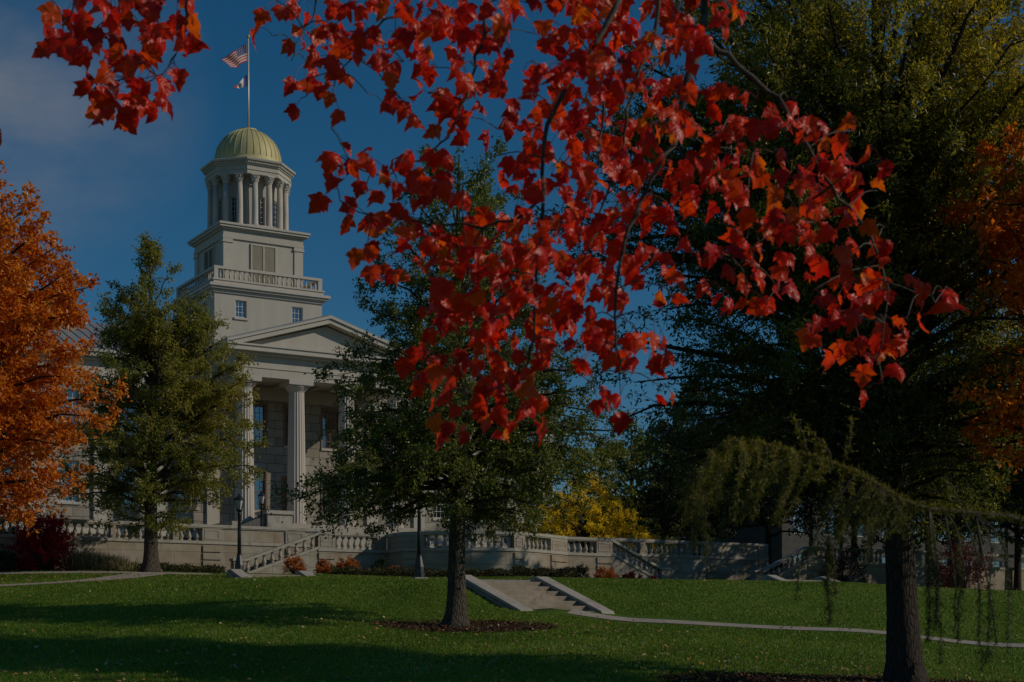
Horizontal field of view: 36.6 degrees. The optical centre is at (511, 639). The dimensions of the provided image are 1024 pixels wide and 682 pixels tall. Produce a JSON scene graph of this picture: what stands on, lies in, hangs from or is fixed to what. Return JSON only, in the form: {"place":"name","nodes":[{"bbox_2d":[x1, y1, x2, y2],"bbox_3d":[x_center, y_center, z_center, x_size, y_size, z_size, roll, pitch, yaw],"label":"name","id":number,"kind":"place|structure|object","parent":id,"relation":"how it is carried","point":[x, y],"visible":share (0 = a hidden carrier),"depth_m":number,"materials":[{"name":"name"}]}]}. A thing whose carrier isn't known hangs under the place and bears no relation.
{"place":"outdoors","nodes":[
{"label":"outdoors","id":0,"kind":"place"},
{"bbox_2d":[0,573,160,585],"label":"side path","id":1,"kind":"structure","parent":0,"point":[115,577],"depth_m":58.84,"materials":[{"name":"concrete"}]},
{"bbox_2d":[51,547,119,570],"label":"shrub","id":2,"kind":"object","parent":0,"point":[85,559],"depth_m":67.00,"materials":[{"name":"plant"}]},
{"bbox_2d":[0,571,212,574],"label":"path","id":3,"kind":"structure","parent":0,"point":[101,572],"depth_m":64.48,"materials":[{"name":"concrete"}]},
{"bbox_2d":[81,552,138,570],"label":"ornamental grass","id":4,"kind":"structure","parent":0,"point":[112,563],"depth_m":67.38,"materials":[{"name":"plant"}]},
{"bbox_2d":[480,579,529,581],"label":"terrace path","id":5,"kind":"structure","parent":0,"point":[505,580],"depth_m":58.23,"materials":[{"name":"concrete"}]},
{"bbox_2d":[0,570,1023,681],"bbox_3d":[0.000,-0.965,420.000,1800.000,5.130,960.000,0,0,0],"label":"lawn","id":6,"kind":"structure","parent":0,"point":[547,610],"depth_m":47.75,"materials":[{"name":"green plant"}]},
{"bbox_2d":[0,521,22,547],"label":"balustrade","id":7,"kind":"object","parent":6,"relation":"on","point":[13,528],"visible":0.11,"depth_m":68.62,"materials":[{"name":"grey stone"}]},
{"bbox_2d":[5,504,88,570],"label":"burning bush","id":8,"kind":"object","parent":6,"relation":"on","point":[42,546],"visible":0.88,"depth_m":66.99,"materials":[{"name":"red plant"}]},
{"bbox_2d":[0,160,132,539],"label":"orange tree","id":9,"kind":"object","parent":6,"relation":"on","point":[25,313],"visible":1,"depth_m":55.25,"materials":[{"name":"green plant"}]},
{"bbox_2d":[49,231,271,571],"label":"oak tree","id":10,"kind":"object","parent":6,"relation":"on","point":[166,367],"visible":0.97,"depth_m":65.25,"materials":[{"name":"green plant"}]},
{"bbox_2d":[234,492,244,571],"bbox_3d":[-11.011,-4.113,62.500,0.497,3.714,0.497,0,0,-23],"label":"lamp post","id":11,"kind":"object","parent":6,"relation":"on","point":[239,499],"visible":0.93,"depth_m":62.42,"materials":[{"name":"metal"}]},
{"bbox_2d":[227,569,315,577],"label":"lawn steps","id":12,"kind":"structure","parent":6,"relation":"on","point":[239,573],"depth_m":61.83,"materials":[{"name":"concrete"}]},
{"bbox_2d":[229,533,318,573],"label":"stair balustrade","id":13,"kind":"object","parent":6,"relation":"on","point":[309,557],"visible":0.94,"depth_m":72.56,"materials":[{"name":"stone"}]},
{"bbox_2d":[281,554,306,573],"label":"rust shrub","id":14,"kind":"object","parent":6,"relation":"on","point":[294,567],"visible":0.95,"depth_m":70.36,"materials":[{"name":"orange plant"}]},
{"bbox_2d":[313,558,332,572],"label":"rust shrub","id":15,"kind":"object","parent":6,"relation":"on","point":[321,567],"visible":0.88,"depth_m":70.51,"materials":[{"name":"orange plant"}]},
{"bbox_2d":[116,562,578,577],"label":"ground cover","id":16,"kind":"object","parent":6,"relation":"on","point":[519,570],"visible":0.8,"depth_m":68.58,"materials":[{"name":"green plant"}]},
{"bbox_2d":[334,555,360,567],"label":"rust shrub","id":17,"kind":"object","parent":6,"relation":"on","point":[349,562],"visible":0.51,"depth_m":71.04,"materials":[{"name":"orange plant"}]},
{"bbox_2d":[370,557,388,568],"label":"dwarf conifer","id":18,"kind":"object","parent":6,"relation":"on","point":[383,562],"visible":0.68,"depth_m":71.67,"materials":[{"name":"green plant"}]},
{"bbox_2d":[412,499,427,578],"bbox_3d":[-3.478,-3.831,58.000,0.497,3.714,0.497,0,0,-23],"label":"lamp post","id":19,"kind":"object","parent":6,"relation":"on","point":[419,573],"visible":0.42,"depth_m":57.92,"materials":[{"name":"black metal"}]},
{"bbox_2d":[364,618,565,632],"bbox_3d":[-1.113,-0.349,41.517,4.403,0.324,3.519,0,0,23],"label":"mulch bed","id":20,"kind":"object","parent":6,"relation":"on","point":[474,625],"visible":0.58,"depth_m":41.17,"materials":[{"name":"brown wood"}]},
{"bbox_2d":[259,135,644,626],"bbox_3d":[-1.493,-6.867,42.016,10.331,13.559,9.334,0,0,0],"label":"oak tree","id":21,"kind":"object","parent":20,"relation":"on","point":[463,468],"visible":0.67,"depth_m":41.01,"materials":[{"name":"green plant"}]},
{"bbox_2d":[0,0,968,450],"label":"red maple","id":22,"kind":"object","parent":6,"relation":"on","point":[594,64],"visible":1,"depth_m":5.21,"materials":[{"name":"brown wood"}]},
{"bbox_2d":[0,516,1023,590],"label":"terrace wall","id":23,"kind":"structure","parent":6,"relation":"on","point":[214,544],"depth_m":74.35,"materials":[{"name":"stone"}]},
{"bbox_2d":[0,569,1023,681],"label":"fallen leaves","id":24,"kind":"object","parent":6,"relation":"on","point":[452,663],"visible":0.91,"depth_m":33.63,"materials":[{"name":"orange plant"}]},
{"bbox_2d":[465,575,614,613],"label":"lawn steps","id":25,"kind":"structure","parent":6,"relation":"on","point":[523,596],"depth_m":49.13,"materials":[{"name":"concrete"}]},
{"bbox_2d":[573,563,590,577],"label":"dwarf conifer","id":26,"kind":"object","parent":6,"relation":"on","point":[585,569],"visible":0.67,"depth_m":74.38,"materials":[{"name":"green plant"}]},
{"bbox_2d":[592,565,617,577],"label":"rust shrub","id":27,"kind":"object","parent":6,"relation":"on","point":[607,573],"visible":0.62,"depth_m":74.77,"materials":[{"name":"orange plant"}]},
{"bbox_2d":[554,496,686,554],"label":"neighbour hall","id":28,"kind":"structure","parent":6,"relation":"on","point":[658,548],"depth_m":127.65,"materials":[{"name":"stone"}]},
{"bbox_2d":[572,408,685,549],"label":"broadleaf tree","id":29,"kind":"object","parent":6,"relation":"on","point":[636,457],"visible":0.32,"depth_m":104.78,"materials":[{"name":"green plant"}]},
{"bbox_2d":[618,571,643,578],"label":"red shrub","id":30,"kind":"object","parent":6,"relation":"on","point":[632,575],"visible":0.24,"depth_m":76.30,"materials":[{"name":"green plant"}]},
{"bbox_2d":[612,539,670,578],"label":"stair balustrade","id":31,"kind":"object","parent":6,"relation":"on","point":[621,565],"visible":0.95,"depth_m":79.02,"materials":[{"name":"stone"}]},
{"bbox_2d":[653,379,735,547],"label":"spruce tree","id":32,"kind":"object","parent":6,"relation":"on","point":[714,539],"visible":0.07,"depth_m":117.53,"materials":[{"name":"green plant"}]},
{"bbox_2d":[627,381,781,555],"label":"broadleaf tree","id":33,"kind":"object","parent":6,"relation":"on","point":[653,495],"visible":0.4,"depth_m":90.94,"materials":[{"name":"green plant"}]},
{"bbox_2d":[684,327,835,571],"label":"broadleaf tree","id":34,"kind":"object","parent":6,"relation":"on","point":[762,520],"visible":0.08,"depth_m":95.59,"materials":[{"name":"green plant"}]},
{"bbox_2d":[749,547,807,579],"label":"stair balustrade","id":35,"kind":"object","parent":6,"relation":"on","point":[787,571],"visible":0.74,"depth_m":84.31,"materials":[{"name":"stone"}]},
{"bbox_2d":[694,677,884,681],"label":"mulch bed","id":36,"kind":"object","parent":6,"relation":"on","point":[766,679],"visible":0.18,"depth_m":29.43,"materials":[{"name":"brown wood"}]},
{"bbox_2d":[533,0,1023,681],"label":"oak tree","id":37,"kind":"object","parent":36,"relation":"on","point":[945,68],"visible":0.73,"depth_m":28.64,"materials":[{"name":"green plant"}]},
{"bbox_2d":[641,667,1021,681],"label":"mulch chips","id":38,"kind":"object","parent":36,"relation":"on","point":[742,677],"visible":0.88,"depth_m":29.75,"materials":[{"name":"brown wood"}]},
{"bbox_2d":[762,575,838,581],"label":"lawn steps","id":39,"kind":"structure","parent":6,"relation":"on","point":[777,578],"depth_m":65.21,"materials":[{"name":"concrete"}]},
{"bbox_2d":[657,411,1023,672],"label":"weeping conifer","id":40,"kind":"object","parent":6,"relation":"on","point":[708,471],"visible":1,"depth_m":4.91,"materials":[{"name":"green plant"}]},
{"bbox_2d":[815,545,873,582],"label":"red shrub","id":41,"kind":"object","parent":6,"relation":"on","point":[843,564],"visible":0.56,"depth_m":73.86,"materials":[{"name":"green plant"}]},
{"bbox_2d":[771,361,919,560],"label":"broadleaf tree","id":42,"kind":"object","parent":6,"relation":"on","point":[812,495],"visible":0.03,"depth_m":96.83,"materials":[{"name":"green plant"}]},
{"bbox_2d":[671,383,1023,567],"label":"neighbour hall","id":43,"kind":"structure","parent":6,"relation":"on","point":[783,544],"depth_m":121.72,"materials":[{"name":"grey stone"}]},
{"bbox_2d":[793,503,804,533],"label":"window","id":44,"kind":"structure","parent":43,"relation":"in","point":[794,518],"depth_m":118.96,"materials":[{"name":"blue"}]},
{"bbox_2d":[991,522,1000,542],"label":"window","id":45,"kind":"structure","parent":43,"relation":"in","point":[994,540],"depth_m":130.01,"materials":[{"name":"blue"}]},
{"bbox_2d":[992,561,1000,566],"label":"window","id":46,"kind":"structure","parent":43,"relation":"in","point":[998,563],"depth_m":130.14,"materials":[{"name":"blue glass"}]},
{"bbox_2d":[782,322,1019,558],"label":"broadleaf tree","id":47,"kind":"object","parent":6,"relation":"on","point":[942,541],"visible":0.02,"depth_m":80.39,"materials":[{"name":"green plant"}]},
{"bbox_2d":[853,320,1023,587],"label":"broadleaf tree","id":48,"kind":"object","parent":6,"relation":"on","point":[1005,504],"visible":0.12,"depth_m":69.27,"materials":[{"name":"green plant"}]},
{"bbox_2d":[920,534,1001,588],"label":"red shrub","id":49,"kind":"object","parent":6,"relation":"on","point":[948,579],"visible":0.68,"depth_m":65.73,"materials":[{"name":"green plant"}]},
{"bbox_2d":[933,121,1023,499],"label":"orange maple","id":50,"kind":"object","parent":6,"relation":"on","point":[1005,226],"visible":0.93,"depth_m":26.94,"materials":[{"name":"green plant"}]},
{"bbox_2d":[943,322,1023,590],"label":"broadleaf tree","id":51,"kind":"object","parent":6,"relation":"on","point":[1017,583],"visible":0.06,"depth_m":92.83,"materials":[{"name":"green plant"}]},
{"bbox_2d":[973,361,1023,548],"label":"broadleaf tree","id":52,"kind":"object","parent":6,"relation":"on","point":[1022,496],"visible":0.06,"depth_m":88.00,"materials":[{"name":"green plant"}]},
{"bbox_2d":[1011,438,1023,503],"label":"broadleaf tree","id":53,"kind":"object","parent":6,"relation":"on","point":[1018,470],"visible":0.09,"depth_m":73.45,"materials":[{"name":"green plant"}]},
{"bbox_2d":[0,0,1023,502],"label":"sky","id":54,"kind":"structure","parent":0,"point":[101,187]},
{"bbox_2d":[769,563,791,570],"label":"terrace paving","id":55,"kind":"structure","parent":0,"point":[780,565],"depth_m":90.66,"materials":[{"name":"grey stone"}]},
{"bbox_2d":[258,490,265,526],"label":"lamp post","id":56,"kind":"object","parent":55,"relation":"on","point":[261,497],"visible":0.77,"depth_m":79.93,"materials":[{"name":"black metal"}]},
{"bbox_2d":[0,127,563,549],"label":"capitol building","id":57,"kind":"structure","parent":55,"relation":"on","point":[247,244],"depth_m":93.80,"materials":[{"name":"grey stone"}]},
{"bbox_2d":[0,459,18,500],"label":"window","id":58,"kind":"structure","parent":57,"relation":"in","point":[8,471],"depth_m":84.93,"materials":[{"name":"blue glass"}]},
{"bbox_2d":[58,389,77,433],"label":"window","id":59,"kind":"structure","parent":57,"relation":"in","point":[71,394],"depth_m":86.71,"materials":[{"name":"blue glass"}]},
{"bbox_2d":[56,460,80,504],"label":"window","id":60,"kind":"structure","parent":57,"relation":"in","point":[64,501],"depth_m":86.57,"materials":[{"name":"blue"}]},
{"bbox_2d":[117,465,138,506],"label":"window","id":61,"kind":"structure","parent":57,"relation":"in","point":[127,465],"depth_m":88.32,"materials":[{"name":"blue"}]},
{"bbox_2d":[119,401,137,437],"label":"window","id":62,"kind":"structure","parent":57,"relation":"in","point":[131,422],"depth_m":88.38,"materials":[{"name":"blue glass"}]},
{"bbox_2d":[176,470,199,509],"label":"window","id":63,"kind":"structure","parent":57,"relation":"in","point":[195,508],"depth_m":90.10,"materials":[{"name":"blue"}]},
{"bbox_2d":[219,200,220,219],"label":"window","id":64,"kind":"structure","parent":57,"relation":"in","point":[220,200],"depth_m":99.01,"materials":[{"name":"blue"}]},
{"bbox_2d":[231,196,236,222],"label":"window","id":65,"kind":"structure","parent":57,"relation":"in","point":[233,198],"depth_m":98.12,"materials":[{"name":"blue"}]},
{"bbox_2d":[234,300,248,320],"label":"window","id":66,"kind":"structure","parent":57,"relation":"in","point":[240,306],"depth_m":95.94,"materials":[{"name":"blue"}]},
{"bbox_2d":[247,35,249,126],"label":"flagpole","id":67,"kind":"object","parent":57,"relation":"on","point":[248,36],"visible":0.97,"depth_m":99.81,"materials":[{"name":"white metal"}]},
{"bbox_2d":[221,44,246,67],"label":"striped flag","id":68,"kind":"object","parent":67,"relation":"attached to","point":[236,58],"visible":1,"depth_m":99.35,"materials":[{"name":"multicoloured fabric"}]},
{"bbox_2d":[233,75,246,88],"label":"tricolour flag","id":69,"kind":"object","parent":67,"relation":"attached to","point":[242,83],"visible":1,"depth_m":99.61,"materials":[{"name":"multicoloured fabric"}]},
{"bbox_2d":[254,472,263,512],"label":"window","id":70,"kind":"structure","parent":57,"relation":"in","point":[258,486],"depth_m":92.37,"materials":[{"name":"blue glass"}]},
{"bbox_2d":[253,405,267,446],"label":"window","id":71,"kind":"structure","parent":57,"relation":"in","point":[258,410],"depth_m":92.42,"materials":[{"name":"blue glass"}]},
{"bbox_2d":[258,197,263,224],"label":"window","id":72,"kind":"structure","parent":57,"relation":"in","point":[260,200],"depth_m":98.33,"materials":[{"name":"grey"}]},
{"bbox_2d":[274,202,276,227],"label":"window","id":73,"kind":"structure","parent":57,"relation":"in","point":[275,204],"depth_m":99.51,"materials":[{"name":"grey"}]},
{"bbox_2d":[284,479,286,510],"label":"window","id":74,"kind":"structure","parent":57,"relation":"in","point":[285,480],"depth_m":93.30,"materials":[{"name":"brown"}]},
{"bbox_2d":[284,407,287,447],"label":"window","id":75,"kind":"structure","parent":57,"relation":"in","point":[286,446],"depth_m":93.33,"materials":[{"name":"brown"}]},
{"bbox_2d":[292,307,301,321],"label":"window","id":76,"kind":"structure","parent":57,"relation":"in","point":[296,312],"depth_m":97.90,"materials":[{"name":"blue"}]},
{"bbox_2d":[322,476,337,514],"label":"window","id":77,"kind":"structure","parent":57,"relation":"in","point":[331,476],"depth_m":94.73,"materials":[{"name":"brown"}]},
{"bbox_2d":[321,410,338,450],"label":"window","id":78,"kind":"structure","parent":57,"relation":"in","point":[330,416],"depth_m":94.75,"materials":[{"name":"brown"}]},
{"bbox_2d":[432,490,449,520],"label":"window","id":79,"kind":"structure","parent":57,"relation":"in","point":[436,516],"depth_m":98.64,"materials":[{"name":"grey"}]},
{"bbox_2d":[527,432,538,463],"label":"window","id":80,"kind":"structure","parent":57,"relation":"in","point":[529,432],"depth_m":102.17,"materials":[{"name":"blue"}]},
{"bbox_2d":[517,469,660,553],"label":"yellow tree","id":81,"kind":"object","parent":55,"relation":"on","point":[593,527],"visible":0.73,"depth_m":89.01,"materials":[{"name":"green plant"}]},
{"bbox_2d":[567,609,1023,646],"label":"path","id":82,"kind":"structure","parent":0,"point":[584,613],"depth_m":46.55,"materials":[{"name":"concrete"}]}
]}

